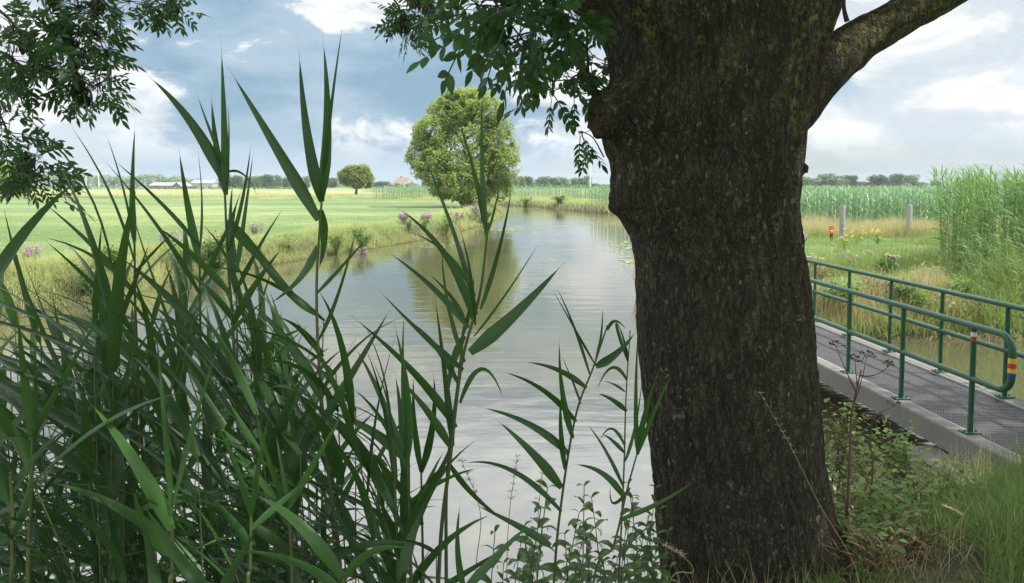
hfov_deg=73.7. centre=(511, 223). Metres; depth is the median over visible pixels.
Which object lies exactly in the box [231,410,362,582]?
reed
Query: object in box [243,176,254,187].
horizon tree
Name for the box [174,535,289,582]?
reed
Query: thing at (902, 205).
corn plant
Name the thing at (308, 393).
reed
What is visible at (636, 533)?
nettle
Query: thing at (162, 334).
reed
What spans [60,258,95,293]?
bank weed
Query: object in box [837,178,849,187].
horizon tree
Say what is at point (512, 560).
nettle
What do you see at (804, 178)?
horizon tree
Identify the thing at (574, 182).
horizon tree
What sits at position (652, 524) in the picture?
nettle
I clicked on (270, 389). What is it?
reed
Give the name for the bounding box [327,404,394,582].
reed
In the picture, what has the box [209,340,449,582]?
reed
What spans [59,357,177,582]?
reed
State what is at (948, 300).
meadow weed
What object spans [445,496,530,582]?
reed
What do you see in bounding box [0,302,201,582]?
reed
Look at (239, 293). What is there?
reed
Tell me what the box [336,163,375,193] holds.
field tree
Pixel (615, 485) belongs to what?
reed
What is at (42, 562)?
reed
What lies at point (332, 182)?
horizon tree
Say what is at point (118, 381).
reed
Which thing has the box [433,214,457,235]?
bank bush
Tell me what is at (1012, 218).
reed
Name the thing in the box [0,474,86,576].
reed
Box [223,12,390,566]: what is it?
reed
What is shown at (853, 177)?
horizon tree
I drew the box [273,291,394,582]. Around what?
reed
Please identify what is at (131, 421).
reed
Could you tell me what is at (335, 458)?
reed
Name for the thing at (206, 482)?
reed
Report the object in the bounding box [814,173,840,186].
horizon tree
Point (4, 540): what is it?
reed
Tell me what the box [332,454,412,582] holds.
reed
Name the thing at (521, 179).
horizon tree
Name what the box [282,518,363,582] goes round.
reed
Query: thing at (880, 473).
weed
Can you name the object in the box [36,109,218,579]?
reed
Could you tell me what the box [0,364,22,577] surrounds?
reed
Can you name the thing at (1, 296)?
reed
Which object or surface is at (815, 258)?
thistle
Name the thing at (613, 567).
nettle
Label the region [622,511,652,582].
nettle
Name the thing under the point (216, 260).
bank weed
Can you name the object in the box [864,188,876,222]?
corn plant
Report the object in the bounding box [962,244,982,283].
reed
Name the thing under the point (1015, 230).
reed
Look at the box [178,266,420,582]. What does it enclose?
reed
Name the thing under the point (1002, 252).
reed
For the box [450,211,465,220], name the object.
loosestrife
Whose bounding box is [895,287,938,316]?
meadow weed
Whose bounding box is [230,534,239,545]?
reed
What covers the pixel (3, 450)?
reed
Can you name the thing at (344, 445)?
reed
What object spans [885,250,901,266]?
thistle
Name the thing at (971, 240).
reed
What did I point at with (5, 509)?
reed
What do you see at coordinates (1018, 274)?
reed
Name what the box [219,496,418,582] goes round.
reed
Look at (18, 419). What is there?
reed
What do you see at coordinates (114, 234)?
field grass
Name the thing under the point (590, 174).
wind turbine
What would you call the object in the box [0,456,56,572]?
reed
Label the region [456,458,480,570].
grass stalk
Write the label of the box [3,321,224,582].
reed
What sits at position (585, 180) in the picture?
horizon tree
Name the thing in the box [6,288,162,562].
reed
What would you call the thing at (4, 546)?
reed
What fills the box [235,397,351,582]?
reed
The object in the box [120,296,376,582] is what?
reed
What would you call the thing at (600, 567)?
nettle
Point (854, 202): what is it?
corn plant
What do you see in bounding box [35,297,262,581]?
reed
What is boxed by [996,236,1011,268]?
reed
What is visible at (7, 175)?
tree
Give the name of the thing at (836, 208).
corn plant
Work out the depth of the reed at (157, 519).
1.79 m
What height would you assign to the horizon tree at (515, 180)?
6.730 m
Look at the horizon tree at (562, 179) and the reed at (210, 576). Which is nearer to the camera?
the reed at (210, 576)
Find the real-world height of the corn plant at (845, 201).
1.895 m
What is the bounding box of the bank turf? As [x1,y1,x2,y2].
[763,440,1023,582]
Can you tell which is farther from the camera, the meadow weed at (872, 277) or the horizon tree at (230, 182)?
the horizon tree at (230, 182)
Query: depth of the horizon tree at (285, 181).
442.41 m
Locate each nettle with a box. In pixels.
[481,524,509,582]
[496,558,510,582]
[504,520,533,582]
[508,501,554,582]
[514,538,545,582]
[516,563,530,582]
[517,480,561,581]
[517,535,541,582]
[543,507,590,582]
[556,529,580,582]
[559,537,587,581]
[564,557,589,582]
[568,481,599,581]
[572,521,601,582]
[572,563,587,582]
[581,491,615,582]
[590,558,616,582]
[593,557,613,582]
[596,541,625,582]
[607,520,639,582]
[614,492,640,582]
[617,479,653,580]
[621,545,648,582]
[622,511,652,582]
[627,484,662,576]
[627,525,659,575]
[637,505,668,582]
[643,548,659,582]
[652,527,672,582]
[661,562,678,582]
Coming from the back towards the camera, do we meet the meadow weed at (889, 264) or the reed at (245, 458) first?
the meadow weed at (889, 264)
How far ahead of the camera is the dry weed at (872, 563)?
2.96 m
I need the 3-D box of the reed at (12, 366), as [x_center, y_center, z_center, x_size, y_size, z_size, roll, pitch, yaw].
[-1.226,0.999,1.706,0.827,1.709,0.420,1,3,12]
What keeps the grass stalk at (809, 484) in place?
on the ground at (340, 208)
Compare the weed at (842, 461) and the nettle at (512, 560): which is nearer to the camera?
the nettle at (512, 560)
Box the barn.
[148,182,191,188]
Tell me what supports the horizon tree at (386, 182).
on the ground at (340, 208)
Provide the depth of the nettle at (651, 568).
2.42 m
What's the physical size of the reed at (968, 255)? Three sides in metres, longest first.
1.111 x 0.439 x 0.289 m
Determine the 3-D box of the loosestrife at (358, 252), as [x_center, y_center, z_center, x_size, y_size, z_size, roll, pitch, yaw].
[-6.109,1.393,27.590,0.695,0.958,0.723,-3,4,-43]
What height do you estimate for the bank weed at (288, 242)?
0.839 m
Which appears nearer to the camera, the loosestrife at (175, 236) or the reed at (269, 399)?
the reed at (269, 399)
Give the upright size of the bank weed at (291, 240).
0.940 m
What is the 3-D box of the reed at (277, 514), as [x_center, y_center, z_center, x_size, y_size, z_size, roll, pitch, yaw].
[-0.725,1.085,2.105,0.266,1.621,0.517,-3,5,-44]
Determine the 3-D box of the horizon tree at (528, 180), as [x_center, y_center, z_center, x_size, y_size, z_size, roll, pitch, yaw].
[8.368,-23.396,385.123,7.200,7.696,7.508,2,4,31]
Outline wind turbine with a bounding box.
[584,155,598,187]
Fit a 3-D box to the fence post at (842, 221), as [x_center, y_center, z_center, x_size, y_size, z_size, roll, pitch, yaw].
[12.408,-0.015,25.642,0.200,1.351,0.200,0,3,0]
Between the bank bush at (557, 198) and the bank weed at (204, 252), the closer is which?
the bank weed at (204, 252)
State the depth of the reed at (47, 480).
1.92 m
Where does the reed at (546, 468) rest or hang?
on the ground at (340, 208)
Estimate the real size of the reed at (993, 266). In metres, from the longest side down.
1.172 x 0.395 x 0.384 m
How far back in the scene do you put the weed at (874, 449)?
4.50 m
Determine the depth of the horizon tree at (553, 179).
382.63 m
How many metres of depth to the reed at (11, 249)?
1.25 m
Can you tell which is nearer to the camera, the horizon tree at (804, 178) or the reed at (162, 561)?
the reed at (162, 561)
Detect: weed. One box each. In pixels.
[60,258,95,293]
[97,240,117,268]
[166,259,195,278]
[201,238,211,261]
[201,241,225,271]
[203,253,226,272]
[250,235,268,252]
[275,234,294,254]
[279,233,299,247]
[279,233,301,252]
[402,216,413,233]
[420,218,429,228]
[465,211,476,222]
[808,259,840,281]
[816,280,860,307]
[822,398,873,510]
[822,484,939,582]
[825,421,918,515]
[825,462,893,528]
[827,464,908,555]
[830,494,905,574]
[833,481,917,568]
[835,459,946,543]
[837,487,907,572]
[845,415,932,516]
[845,494,955,563]
[846,264,895,289]
[853,414,948,517]
[870,251,900,273]
[878,274,923,300]
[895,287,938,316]
[904,448,986,517]
[906,261,948,278]
[908,244,936,255]
[928,290,977,313]
[940,273,984,301]
[951,246,990,275]
[955,290,987,322]
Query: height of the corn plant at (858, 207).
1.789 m
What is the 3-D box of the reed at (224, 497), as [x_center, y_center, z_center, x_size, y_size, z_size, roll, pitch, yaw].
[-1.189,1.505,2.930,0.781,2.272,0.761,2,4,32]
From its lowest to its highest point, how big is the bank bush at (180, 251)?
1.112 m
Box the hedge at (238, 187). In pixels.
[36,183,928,188]
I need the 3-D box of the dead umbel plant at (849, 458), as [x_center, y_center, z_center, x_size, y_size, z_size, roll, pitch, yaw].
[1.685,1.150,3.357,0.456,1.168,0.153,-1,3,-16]
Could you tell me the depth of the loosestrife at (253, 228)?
27.54 m
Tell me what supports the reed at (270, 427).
on the ground at (340, 208)
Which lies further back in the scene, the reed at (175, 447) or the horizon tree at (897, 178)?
the horizon tree at (897, 178)
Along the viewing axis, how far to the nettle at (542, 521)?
2.94 m
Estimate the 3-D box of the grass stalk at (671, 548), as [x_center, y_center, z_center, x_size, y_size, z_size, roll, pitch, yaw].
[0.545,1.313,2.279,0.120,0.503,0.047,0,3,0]
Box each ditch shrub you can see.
[821,272,879,307]
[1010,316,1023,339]
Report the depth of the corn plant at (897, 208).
30.24 m
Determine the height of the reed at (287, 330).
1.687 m
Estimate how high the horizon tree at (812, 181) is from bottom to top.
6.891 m
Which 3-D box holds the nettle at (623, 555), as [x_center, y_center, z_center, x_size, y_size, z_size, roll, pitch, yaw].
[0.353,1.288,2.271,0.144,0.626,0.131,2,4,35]
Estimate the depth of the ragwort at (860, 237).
22.65 m
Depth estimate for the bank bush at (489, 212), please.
49.67 m
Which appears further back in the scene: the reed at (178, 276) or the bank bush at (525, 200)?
the bank bush at (525, 200)
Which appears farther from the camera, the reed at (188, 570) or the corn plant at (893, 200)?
the corn plant at (893, 200)
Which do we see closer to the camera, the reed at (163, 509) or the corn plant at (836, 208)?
the reed at (163, 509)
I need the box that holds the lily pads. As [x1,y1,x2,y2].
[406,207,634,266]
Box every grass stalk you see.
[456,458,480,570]
[506,453,520,582]
[534,460,547,580]
[660,542,693,582]
[759,392,858,582]
[941,504,968,542]
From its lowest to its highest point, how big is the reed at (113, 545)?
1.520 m
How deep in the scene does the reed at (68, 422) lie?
1.42 m
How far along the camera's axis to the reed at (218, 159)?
1.60 m
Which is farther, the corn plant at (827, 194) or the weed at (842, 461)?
the corn plant at (827, 194)
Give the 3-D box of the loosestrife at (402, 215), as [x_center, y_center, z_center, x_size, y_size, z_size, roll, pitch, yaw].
[-5.764,-0.303,36.038,0.706,0.614,1.078,-1,3,-15]
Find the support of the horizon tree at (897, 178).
on the ground at (340, 208)
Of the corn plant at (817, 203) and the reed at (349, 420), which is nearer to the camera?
the reed at (349, 420)
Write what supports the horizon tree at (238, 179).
on the ground at (340, 208)
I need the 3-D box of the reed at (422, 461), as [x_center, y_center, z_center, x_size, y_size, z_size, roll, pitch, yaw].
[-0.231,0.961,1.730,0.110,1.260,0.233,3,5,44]
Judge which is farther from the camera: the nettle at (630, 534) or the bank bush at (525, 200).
the bank bush at (525, 200)
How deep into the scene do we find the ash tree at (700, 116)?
2.93 m
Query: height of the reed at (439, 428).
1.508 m
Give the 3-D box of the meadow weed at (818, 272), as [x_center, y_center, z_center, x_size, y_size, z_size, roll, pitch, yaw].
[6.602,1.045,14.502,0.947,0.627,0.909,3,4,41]
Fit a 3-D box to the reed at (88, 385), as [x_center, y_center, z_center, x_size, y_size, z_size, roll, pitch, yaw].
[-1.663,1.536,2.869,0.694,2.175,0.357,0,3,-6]
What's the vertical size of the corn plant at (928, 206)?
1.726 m
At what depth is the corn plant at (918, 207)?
30.95 m
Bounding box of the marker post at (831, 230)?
[829,226,833,240]
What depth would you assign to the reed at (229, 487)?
2.72 m
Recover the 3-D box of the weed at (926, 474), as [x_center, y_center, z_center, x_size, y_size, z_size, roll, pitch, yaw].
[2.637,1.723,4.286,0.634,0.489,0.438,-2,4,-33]
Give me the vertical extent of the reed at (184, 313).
1.822 m
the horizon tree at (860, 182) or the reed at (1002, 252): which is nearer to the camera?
the reed at (1002, 252)
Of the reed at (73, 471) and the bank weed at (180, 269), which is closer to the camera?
the reed at (73, 471)
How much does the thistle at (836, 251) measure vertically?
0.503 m
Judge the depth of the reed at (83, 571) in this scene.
3.03 m
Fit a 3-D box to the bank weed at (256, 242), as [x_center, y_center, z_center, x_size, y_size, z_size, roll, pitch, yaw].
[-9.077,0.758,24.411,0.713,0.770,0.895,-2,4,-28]
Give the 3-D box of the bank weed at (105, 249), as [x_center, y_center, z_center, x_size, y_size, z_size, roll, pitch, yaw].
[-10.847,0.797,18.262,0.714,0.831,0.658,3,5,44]
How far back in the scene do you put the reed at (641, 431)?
1.83 m
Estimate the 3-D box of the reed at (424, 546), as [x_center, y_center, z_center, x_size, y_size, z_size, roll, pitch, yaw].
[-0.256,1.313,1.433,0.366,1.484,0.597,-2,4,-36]
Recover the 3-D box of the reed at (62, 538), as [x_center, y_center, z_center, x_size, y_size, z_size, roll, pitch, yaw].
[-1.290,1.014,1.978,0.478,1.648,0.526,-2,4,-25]
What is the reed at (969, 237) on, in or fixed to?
on the ground at (340, 208)
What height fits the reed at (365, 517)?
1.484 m
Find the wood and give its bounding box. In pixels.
[32,173,346,186]
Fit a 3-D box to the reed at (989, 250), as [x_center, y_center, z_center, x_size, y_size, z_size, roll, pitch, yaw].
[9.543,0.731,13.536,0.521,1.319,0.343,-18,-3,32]
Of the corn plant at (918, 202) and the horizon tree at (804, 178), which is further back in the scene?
the horizon tree at (804, 178)
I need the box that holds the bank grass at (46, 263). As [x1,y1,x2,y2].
[0,187,1022,522]
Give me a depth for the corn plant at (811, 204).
30.19 m
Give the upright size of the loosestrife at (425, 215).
0.702 m
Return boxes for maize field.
[361,183,1018,223]
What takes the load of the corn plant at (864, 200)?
on the ground at (340, 208)
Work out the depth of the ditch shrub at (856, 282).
12.87 m
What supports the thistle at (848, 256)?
on the ground at (340, 208)
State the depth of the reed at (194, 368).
2.51 m
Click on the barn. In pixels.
(155, 185)
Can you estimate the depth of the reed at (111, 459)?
1.51 m
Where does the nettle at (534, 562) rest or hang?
on the ground at (340, 208)
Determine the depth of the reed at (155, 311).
2.28 m
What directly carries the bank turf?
on the ground at (340, 208)
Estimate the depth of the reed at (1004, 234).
14.22 m
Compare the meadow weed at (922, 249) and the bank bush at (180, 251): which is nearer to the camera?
the meadow weed at (922, 249)
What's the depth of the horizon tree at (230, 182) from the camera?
392.53 m
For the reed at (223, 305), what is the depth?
1.92 m
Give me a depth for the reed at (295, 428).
2.10 m
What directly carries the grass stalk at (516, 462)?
on the ground at (340, 208)
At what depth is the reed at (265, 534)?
1.40 m
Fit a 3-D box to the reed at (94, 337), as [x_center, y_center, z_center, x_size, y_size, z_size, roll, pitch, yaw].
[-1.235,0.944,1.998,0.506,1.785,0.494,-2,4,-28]
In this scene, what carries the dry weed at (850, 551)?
on the ground at (340, 208)
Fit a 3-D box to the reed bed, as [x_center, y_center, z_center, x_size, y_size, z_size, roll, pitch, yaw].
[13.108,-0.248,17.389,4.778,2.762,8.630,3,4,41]
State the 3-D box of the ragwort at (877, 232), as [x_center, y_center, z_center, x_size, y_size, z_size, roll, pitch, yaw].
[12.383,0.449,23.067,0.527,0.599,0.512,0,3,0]
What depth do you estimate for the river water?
10.94 m
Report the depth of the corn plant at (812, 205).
31.00 m
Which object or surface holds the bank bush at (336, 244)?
on the ground at (340, 208)
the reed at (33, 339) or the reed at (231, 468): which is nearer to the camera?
the reed at (231, 468)
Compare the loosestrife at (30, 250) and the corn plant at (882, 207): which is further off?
the corn plant at (882, 207)
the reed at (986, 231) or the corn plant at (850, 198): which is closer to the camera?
the reed at (986, 231)
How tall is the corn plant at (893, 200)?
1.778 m
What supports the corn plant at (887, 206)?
on the ground at (340, 208)
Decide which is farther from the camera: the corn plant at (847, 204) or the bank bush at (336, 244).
the corn plant at (847, 204)
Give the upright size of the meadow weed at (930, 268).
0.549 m
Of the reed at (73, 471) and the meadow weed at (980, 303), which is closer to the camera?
the reed at (73, 471)
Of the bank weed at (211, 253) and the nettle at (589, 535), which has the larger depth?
the bank weed at (211, 253)
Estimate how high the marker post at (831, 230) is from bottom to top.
0.620 m
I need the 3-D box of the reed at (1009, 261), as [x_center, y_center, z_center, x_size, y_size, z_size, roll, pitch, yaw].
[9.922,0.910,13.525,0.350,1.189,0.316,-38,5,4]
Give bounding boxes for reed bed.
[919,160,1023,276]
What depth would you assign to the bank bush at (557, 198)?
79.75 m
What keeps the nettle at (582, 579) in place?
on the ground at (340, 208)
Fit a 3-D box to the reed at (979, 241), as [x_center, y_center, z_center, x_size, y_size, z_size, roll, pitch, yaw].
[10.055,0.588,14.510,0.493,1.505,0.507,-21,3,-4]
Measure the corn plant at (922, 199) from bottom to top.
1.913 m
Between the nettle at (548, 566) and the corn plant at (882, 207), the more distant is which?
the corn plant at (882, 207)
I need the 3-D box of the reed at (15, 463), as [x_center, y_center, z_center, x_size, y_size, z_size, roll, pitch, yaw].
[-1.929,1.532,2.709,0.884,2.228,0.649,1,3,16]
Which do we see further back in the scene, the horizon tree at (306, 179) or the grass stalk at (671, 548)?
the horizon tree at (306, 179)
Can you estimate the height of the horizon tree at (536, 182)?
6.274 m
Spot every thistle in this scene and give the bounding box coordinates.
[806,253,825,267]
[827,247,850,259]
[844,250,858,268]
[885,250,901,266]
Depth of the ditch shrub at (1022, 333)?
7.66 m
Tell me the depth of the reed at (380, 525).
3.19 m
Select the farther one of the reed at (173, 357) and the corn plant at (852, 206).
the corn plant at (852, 206)
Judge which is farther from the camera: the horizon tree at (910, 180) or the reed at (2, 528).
the horizon tree at (910, 180)
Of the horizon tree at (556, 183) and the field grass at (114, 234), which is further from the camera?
the horizon tree at (556, 183)
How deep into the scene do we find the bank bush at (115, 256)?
18.31 m
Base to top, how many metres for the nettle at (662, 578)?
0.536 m
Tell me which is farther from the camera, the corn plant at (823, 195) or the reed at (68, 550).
the corn plant at (823, 195)
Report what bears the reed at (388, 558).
on the ground at (340, 208)
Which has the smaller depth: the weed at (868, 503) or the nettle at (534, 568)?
the nettle at (534, 568)
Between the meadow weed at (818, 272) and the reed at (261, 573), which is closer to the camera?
the reed at (261, 573)
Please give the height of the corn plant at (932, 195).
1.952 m
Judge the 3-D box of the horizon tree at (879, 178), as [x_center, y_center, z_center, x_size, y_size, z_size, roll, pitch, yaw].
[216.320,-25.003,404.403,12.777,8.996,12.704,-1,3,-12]
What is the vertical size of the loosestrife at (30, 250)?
0.634 m
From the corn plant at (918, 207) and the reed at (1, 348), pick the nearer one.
the reed at (1, 348)
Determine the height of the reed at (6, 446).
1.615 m
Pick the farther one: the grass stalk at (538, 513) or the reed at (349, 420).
the grass stalk at (538, 513)
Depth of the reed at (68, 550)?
2.26 m
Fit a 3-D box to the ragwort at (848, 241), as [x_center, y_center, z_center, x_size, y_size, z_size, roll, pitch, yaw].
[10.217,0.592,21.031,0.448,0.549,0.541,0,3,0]
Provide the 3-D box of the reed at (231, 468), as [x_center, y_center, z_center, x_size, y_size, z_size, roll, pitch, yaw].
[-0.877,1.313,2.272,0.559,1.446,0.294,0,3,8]
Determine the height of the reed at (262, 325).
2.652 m
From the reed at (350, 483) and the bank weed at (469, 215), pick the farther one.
the bank weed at (469, 215)
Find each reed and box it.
[0,174,181,582]
[0,211,148,579]
[0,246,132,539]
[0,275,36,511]
[0,281,117,539]
[0,287,216,574]
[0,296,118,579]
[0,301,216,582]
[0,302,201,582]
[0,318,168,579]
[0,321,299,582]
[0,326,33,576]
[0,352,97,576]
[0,354,110,582]
[0,356,117,582]
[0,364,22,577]
[0,373,37,572]
[0,375,87,580]
[0,386,74,580]
[0,391,133,582]
[0,399,117,569]
[0,420,77,582]
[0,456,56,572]
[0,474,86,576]
[0,478,93,573]
[0,535,20,544]
[1,324,195,577]
[2,399,125,582]
[3,227,164,582]
[3,231,105,582]
[3,300,103,576]
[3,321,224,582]
[5,296,234,581]
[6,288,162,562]
[9,239,182,582]
[9,290,120,529]
[9,294,111,582]
[11,301,80,578]
[11,415,189,580]
[11,450,57,580]
[13,264,209,580]
[14,414,203,562]
[14,467,91,576]
[21,297,141,569]
[21,461,90,539]
[33,123,154,582]
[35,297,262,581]
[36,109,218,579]
[39,236,269,579]
[39,356,204,582]
[43,306,235,582]
[58,426,127,579]
[59,261,196,565]
[59,356,160,495]
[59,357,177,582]
[60,227,149,582]
[75,362,121,473]
[76,223,261,569]
[76,247,237,574]
[78,262,254,582]
[79,313,225,582]
[82,300,269,582]
[84,353,255,582]
[85,300,175,577]
[91,266,256,578]
[92,145,265,579]
[97,200,302,582]
[100,411,229,582]
[119,454,247,582]
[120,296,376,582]
[121,264,186,557]
[123,456,265,582]
[126,353,273,575]
[128,375,302,582]
[137,497,262,582]
[138,47,288,563]
[138,295,224,582]
[152,384,299,565]
[166,328,346,582]
[167,293,248,574]
[172,341,247,580]
[173,271,429,582]
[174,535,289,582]
[175,327,389,582]
[176,347,270,562]
[177,283,342,578]
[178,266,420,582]
[180,151,306,573]
[180,424,255,579]
[183,288,344,582]
[186,255,326,515]
[187,250,355,582]
[190,334,383,550]
[194,341,362,582]
[195,373,312,580]
[200,227,323,573]
[201,283,345,581]
[201,301,308,562]
[203,499,238,580]
[208,413,328,582]
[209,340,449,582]
[212,348,310,578]
[214,338,378,568]
[218,290,375,580]
[219,280,377,582]
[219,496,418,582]
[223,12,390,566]
[224,347,317,565]
[225,349,331,582]
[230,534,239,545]
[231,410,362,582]
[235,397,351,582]
[244,467,385,582]
[245,449,343,582]
[256,348,300,567]
[262,322,375,581]
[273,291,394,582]
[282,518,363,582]
[285,330,479,582]
[294,408,332,582]
[296,396,375,576]
[298,484,396,582]
[305,400,385,582]
[313,434,442,582]
[319,470,432,574]
[327,306,476,582]
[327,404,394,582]
[331,425,435,582]
[332,363,445,578]
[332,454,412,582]
[340,87,566,582]
[347,453,399,582]
[347,468,397,558]
[350,376,498,582]
[353,452,403,582]
[358,529,437,582]
[362,471,419,582]
[376,374,447,582]
[399,273,507,582]
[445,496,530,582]
[463,278,634,582]
[579,323,641,582]
[592,320,692,582]
[953,219,996,269]
[957,239,978,274]
[958,224,986,269]
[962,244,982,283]
[965,246,996,288]
[966,215,1006,262]
[968,218,994,268]
[972,231,1004,283]
[973,235,990,267]
[985,223,1007,273]
[985,243,1001,292]
[987,217,1019,257]
[992,233,1019,279]
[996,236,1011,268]
[997,207,1023,233]
[997,248,1023,284]
[999,208,1021,261]
[1002,233,1023,271]
[1005,255,1023,293]
[1006,205,1022,259]
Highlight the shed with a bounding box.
[190,180,219,187]
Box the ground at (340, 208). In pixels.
[0,186,1023,582]
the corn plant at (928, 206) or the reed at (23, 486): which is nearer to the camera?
the reed at (23, 486)
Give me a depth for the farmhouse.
471.61 m
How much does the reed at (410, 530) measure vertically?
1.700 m
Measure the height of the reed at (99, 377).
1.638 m
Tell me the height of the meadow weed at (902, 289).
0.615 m
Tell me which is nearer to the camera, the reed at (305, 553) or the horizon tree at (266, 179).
the reed at (305, 553)
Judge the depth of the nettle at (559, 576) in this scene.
2.65 m
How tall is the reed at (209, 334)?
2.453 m
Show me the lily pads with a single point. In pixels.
(521, 228)
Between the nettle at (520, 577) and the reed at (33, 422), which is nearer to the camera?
the reed at (33, 422)
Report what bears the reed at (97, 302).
on the ground at (340, 208)
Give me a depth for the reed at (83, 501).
2.31 m
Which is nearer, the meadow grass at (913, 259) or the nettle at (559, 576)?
the nettle at (559, 576)
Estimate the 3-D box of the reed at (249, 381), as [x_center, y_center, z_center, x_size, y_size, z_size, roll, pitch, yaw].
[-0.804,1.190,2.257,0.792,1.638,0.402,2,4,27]
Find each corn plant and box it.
[801,196,812,221]
[805,193,812,216]
[805,193,820,218]
[807,193,815,218]
[810,192,821,214]
[815,188,822,222]
[816,189,825,217]
[818,193,821,216]
[823,190,831,215]
[824,187,830,221]
[831,190,845,223]
[839,190,852,219]
[845,190,852,222]
[848,192,860,225]
[848,195,851,218]
[849,186,858,216]
[852,193,862,221]
[857,191,873,223]
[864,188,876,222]
[867,193,880,223]
[870,191,878,218]
[876,190,897,219]
[876,197,890,219]
[883,193,887,224]
[885,193,899,219]
[889,192,903,220]
[898,192,905,220]
[902,190,907,223]
[911,193,920,221]
[914,190,920,223]
[917,189,926,222]
[923,195,931,220]
[927,189,935,222]
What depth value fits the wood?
532.64 m
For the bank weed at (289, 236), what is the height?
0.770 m
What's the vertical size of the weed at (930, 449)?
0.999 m
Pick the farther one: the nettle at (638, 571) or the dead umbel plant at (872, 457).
the dead umbel plant at (872, 457)
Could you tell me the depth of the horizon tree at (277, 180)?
418.71 m
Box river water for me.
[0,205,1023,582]
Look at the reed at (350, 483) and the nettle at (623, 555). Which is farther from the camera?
the reed at (350, 483)
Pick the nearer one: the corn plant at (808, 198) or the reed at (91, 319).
the reed at (91, 319)
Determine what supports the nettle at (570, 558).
on the ground at (340, 208)
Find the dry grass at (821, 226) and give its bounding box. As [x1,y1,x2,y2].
[801,211,1018,335]
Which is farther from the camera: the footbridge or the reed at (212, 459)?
the footbridge
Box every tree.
[0,0,967,582]
[0,159,26,193]
[217,175,232,187]
[231,175,242,187]
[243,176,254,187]
[251,175,262,187]
[260,174,273,187]
[272,174,282,187]
[282,177,289,187]
[301,176,310,187]
[327,177,338,187]
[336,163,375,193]
[376,181,384,187]
[384,181,391,187]
[404,85,521,206]
[511,178,518,186]
[516,176,526,186]
[524,176,532,186]
[532,179,538,187]
[537,176,550,187]
[547,177,556,187]
[551,181,562,187]
[557,176,567,187]
[564,178,577,187]
[571,177,583,187]
[582,175,591,187]
[802,176,811,186]
[804,178,818,187]
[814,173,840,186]
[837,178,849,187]
[838,174,858,187]
[854,181,868,186]
[866,174,889,187]
[888,173,904,186]
[902,174,920,186]
[915,182,927,186]
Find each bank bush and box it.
[105,245,128,265]
[159,241,203,271]
[201,230,235,274]
[327,230,345,254]
[347,227,374,251]
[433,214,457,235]
[477,207,497,221]
[517,196,533,206]
[550,193,567,203]
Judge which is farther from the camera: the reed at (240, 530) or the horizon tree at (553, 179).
the horizon tree at (553, 179)
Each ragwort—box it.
[838,234,852,248]
[843,226,873,244]
[872,228,885,243]
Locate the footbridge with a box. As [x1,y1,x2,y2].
[807,259,1023,492]
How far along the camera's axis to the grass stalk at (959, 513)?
3.49 m
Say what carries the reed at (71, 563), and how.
on the ground at (340, 208)
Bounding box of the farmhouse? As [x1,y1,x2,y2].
[392,176,414,187]
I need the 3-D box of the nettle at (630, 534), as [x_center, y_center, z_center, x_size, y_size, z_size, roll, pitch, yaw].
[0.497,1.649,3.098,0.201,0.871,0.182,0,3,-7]
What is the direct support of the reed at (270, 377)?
on the ground at (340, 208)
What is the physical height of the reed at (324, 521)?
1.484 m
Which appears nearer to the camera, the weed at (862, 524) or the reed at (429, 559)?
the reed at (429, 559)
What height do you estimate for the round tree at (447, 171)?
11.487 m
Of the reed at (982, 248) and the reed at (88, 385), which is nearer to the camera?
the reed at (88, 385)
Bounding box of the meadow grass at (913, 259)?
[802,207,1023,338]
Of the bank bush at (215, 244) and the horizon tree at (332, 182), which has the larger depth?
the horizon tree at (332, 182)
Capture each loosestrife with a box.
[17,243,44,261]
[157,230,180,244]
[245,221,263,235]
[354,246,368,254]
[397,212,408,221]
[419,210,432,221]
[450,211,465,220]
[469,204,480,220]
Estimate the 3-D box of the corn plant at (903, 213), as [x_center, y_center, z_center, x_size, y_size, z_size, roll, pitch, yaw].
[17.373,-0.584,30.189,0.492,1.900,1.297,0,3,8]
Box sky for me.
[0,0,1023,185]
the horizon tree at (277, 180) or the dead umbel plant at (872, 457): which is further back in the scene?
the horizon tree at (277, 180)
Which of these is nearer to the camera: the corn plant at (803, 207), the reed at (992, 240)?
the reed at (992, 240)
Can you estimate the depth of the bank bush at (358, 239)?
28.88 m
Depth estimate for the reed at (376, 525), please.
2.95 m
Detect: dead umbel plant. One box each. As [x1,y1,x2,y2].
[821,340,900,539]
[833,412,893,498]
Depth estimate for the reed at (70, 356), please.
2.29 m
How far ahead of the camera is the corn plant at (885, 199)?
30.98 m
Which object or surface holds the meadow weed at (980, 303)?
on the ground at (340, 208)
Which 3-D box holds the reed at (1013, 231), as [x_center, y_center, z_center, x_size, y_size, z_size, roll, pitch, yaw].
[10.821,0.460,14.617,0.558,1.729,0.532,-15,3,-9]
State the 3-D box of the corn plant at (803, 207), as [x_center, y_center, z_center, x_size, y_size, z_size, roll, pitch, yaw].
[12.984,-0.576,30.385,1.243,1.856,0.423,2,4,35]
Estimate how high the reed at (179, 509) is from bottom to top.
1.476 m
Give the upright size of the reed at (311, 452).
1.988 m
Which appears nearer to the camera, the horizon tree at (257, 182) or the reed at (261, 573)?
the reed at (261, 573)
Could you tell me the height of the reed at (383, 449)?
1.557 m
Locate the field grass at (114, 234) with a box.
[0,214,435,277]
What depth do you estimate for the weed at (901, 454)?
4.64 m
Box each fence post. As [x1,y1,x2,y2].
[829,206,832,223]
[839,205,845,237]
[905,204,912,236]

